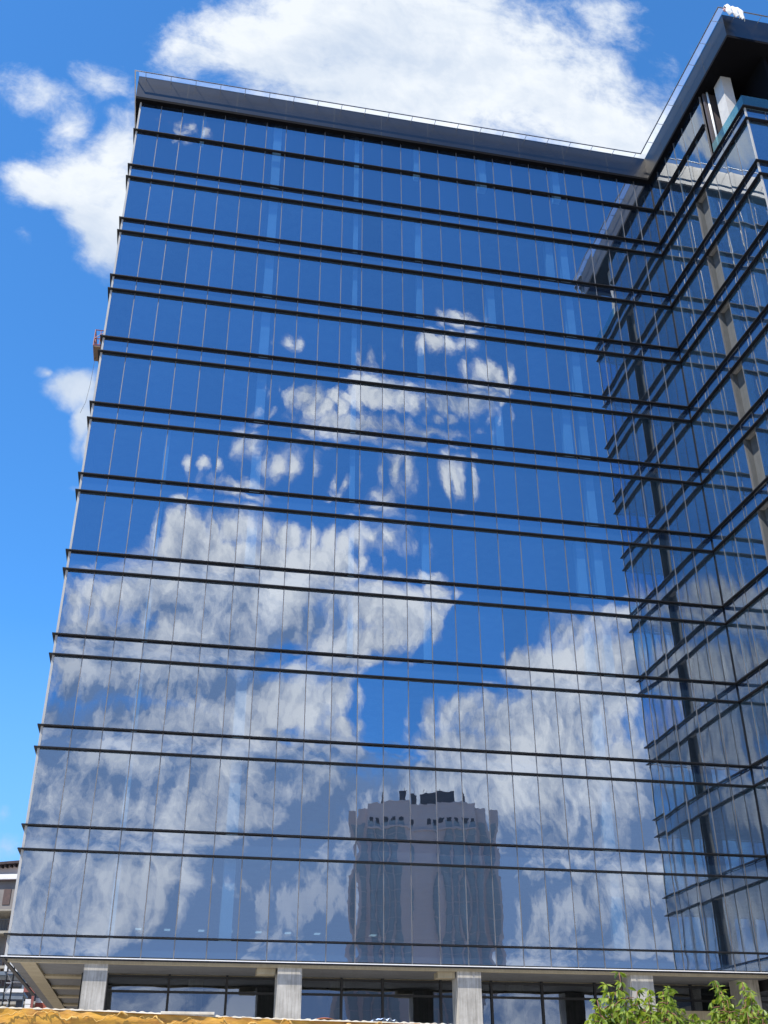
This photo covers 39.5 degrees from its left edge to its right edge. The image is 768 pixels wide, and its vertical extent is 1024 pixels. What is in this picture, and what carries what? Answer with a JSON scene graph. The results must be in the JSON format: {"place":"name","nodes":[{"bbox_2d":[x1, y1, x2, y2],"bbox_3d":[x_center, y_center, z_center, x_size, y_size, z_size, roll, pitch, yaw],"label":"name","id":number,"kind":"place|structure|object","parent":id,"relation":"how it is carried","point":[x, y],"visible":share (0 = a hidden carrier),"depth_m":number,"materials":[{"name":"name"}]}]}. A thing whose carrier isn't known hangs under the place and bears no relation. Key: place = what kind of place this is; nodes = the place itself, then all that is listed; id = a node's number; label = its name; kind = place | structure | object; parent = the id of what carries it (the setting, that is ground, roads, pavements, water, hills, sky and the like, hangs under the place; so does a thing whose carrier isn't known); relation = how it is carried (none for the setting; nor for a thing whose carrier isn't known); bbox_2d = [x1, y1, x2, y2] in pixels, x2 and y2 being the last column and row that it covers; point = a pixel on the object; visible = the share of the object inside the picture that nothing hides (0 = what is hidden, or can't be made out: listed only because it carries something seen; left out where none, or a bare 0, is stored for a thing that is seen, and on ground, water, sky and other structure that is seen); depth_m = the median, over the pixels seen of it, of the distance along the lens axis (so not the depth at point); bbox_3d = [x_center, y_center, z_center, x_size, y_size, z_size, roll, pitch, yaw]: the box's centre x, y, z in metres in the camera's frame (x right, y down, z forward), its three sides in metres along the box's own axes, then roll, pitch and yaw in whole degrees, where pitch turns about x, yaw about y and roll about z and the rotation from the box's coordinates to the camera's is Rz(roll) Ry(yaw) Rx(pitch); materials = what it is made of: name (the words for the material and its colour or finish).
{"place":"outdoors","nodes":[
{"label":"outdoors","id":0,"kind":"place"},
{"bbox_2d":[0,964,27,1007],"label":"building","id":1,"kind":"structure","parent":0,"point":[18,993],"depth_m":65.00,"materials":[{"name":"white concrete"}]},
{"bbox_2d":[0,860,38,1007],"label":"apartment building","id":2,"kind":"structure","parent":0,"point":[8,873],"depth_m":86.14,"materials":[{"name":"white concrete"}]},
{"bbox_2d":[0,980,11,1001],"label":"balcony door","id":3,"kind":"structure","parent":2,"relation":"in","point":[3,981],"depth_m":83.76,"materials":[{"name":"grey glass"}]},
{"bbox_2d":[2,889,11,904],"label":"window","id":4,"kind":"structure","parent":2,"relation":"in","point":[7,892],"depth_m":86.44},
{"bbox_2d":[24,983,35,1000],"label":"balcony door","id":5,"kind":"structure","parent":2,"relation":"in","point":[29,997],"depth_m":83.20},
{"bbox_2d":[0,0,767,861],"label":"sky","id":6,"kind":"structure","parent":0,"point":[602,73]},
{"label":"ground","id":7,"kind":"structure","parent":0,"visible":0},
{"bbox_2d":[1,962,26,1006],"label":"lattice mast","id":8,"kind":"object","parent":7,"relation":"on","point":[11,984],"visible":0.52,"depth_m":56.16,"materials":[{"name":"black metal"}]},
{"bbox_2d":[24,987,46,1008],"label":"red gatehouse","id":9,"kind":"object","parent":7,"relation":"on","point":[39,1003],"visible":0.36,"depth_m":65.03,"materials":[{"name":"metal"}]},
{"bbox_2d":[0,1006,444,1023],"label":"wall","id":10,"kind":"structure","parent":7,"relation":"on","point":[21,1015],"depth_m":8.78,"materials":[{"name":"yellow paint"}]},
{"bbox_2d":[161,1011,214,1014],"bbox_3d":[-1.678,4.278,9.098,0.440,0.022,0.520,6,-30,-10],"label":"white board","id":11,"kind":"object","parent":10,"relation":"on","point":[186,1013],"visible":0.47,"depth_m":8.87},
{"bbox_2d":[318,1018,335,1019],"bbox_3d":[-0.509,4.336,9.152,0.240,0.022,0.160,6,-30,-10],"label":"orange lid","id":12,"kind":"object","parent":10,"relation":"on","point":[326,1019],"visible":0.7,"depth_m":9.16,"materials":[{"name":"orange plastic"}]},
{"bbox_2d":[372,1018,396,1021],"bbox_3d":[-0.003,4.368,9.212,0.220,0.033,0.120,6,-30,-10],"label":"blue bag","id":13,"kind":"object","parent":10,"relation":"on","point":[385,1020],"visible":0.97,"depth_m":9.19,"materials":[{"name":"plastic"}]},
{"bbox_2d":[0,6,767,1023],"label":"glass office building","id":14,"kind":"structure","parent":7,"relation":"on","point":[408,658],"depth_m":53.62,"materials":[{"name":"glass"}]},
{"bbox_2d":[80,329,103,412],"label":"suspended platform","id":15,"kind":"structure","parent":14,"relation":"hanging from","point":[95,351],"depth_m":55.05,"materials":[{"name":"red paint"}]},
{"bbox_2d":[722,4,744,21],"bbox_3d":[18.886,-27.021,57.980,1.086,1.523,0.572,6,-30,-10],"label":"white cloth","id":16,"kind":"object","parent":14,"relation":"hanging from","point":[735,11],"visible":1,"depth_m":57.73,"materials":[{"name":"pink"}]},
{"bbox_2d":[584,972,708,1023],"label":"young tree","id":17,"kind":"object","parent":7,"relation":"on","point":[621,1015],"visible":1,"depth_m":10.62,"materials":[{"name":"green plant"}]},
{"bbox_2d":[704,980,767,1023],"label":"young tree","id":18,"kind":"object","parent":7,"relation":"on","point":[724,1012],"visible":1,"depth_m":10.87,"materials":[{"name":"green plant"}]}
]}

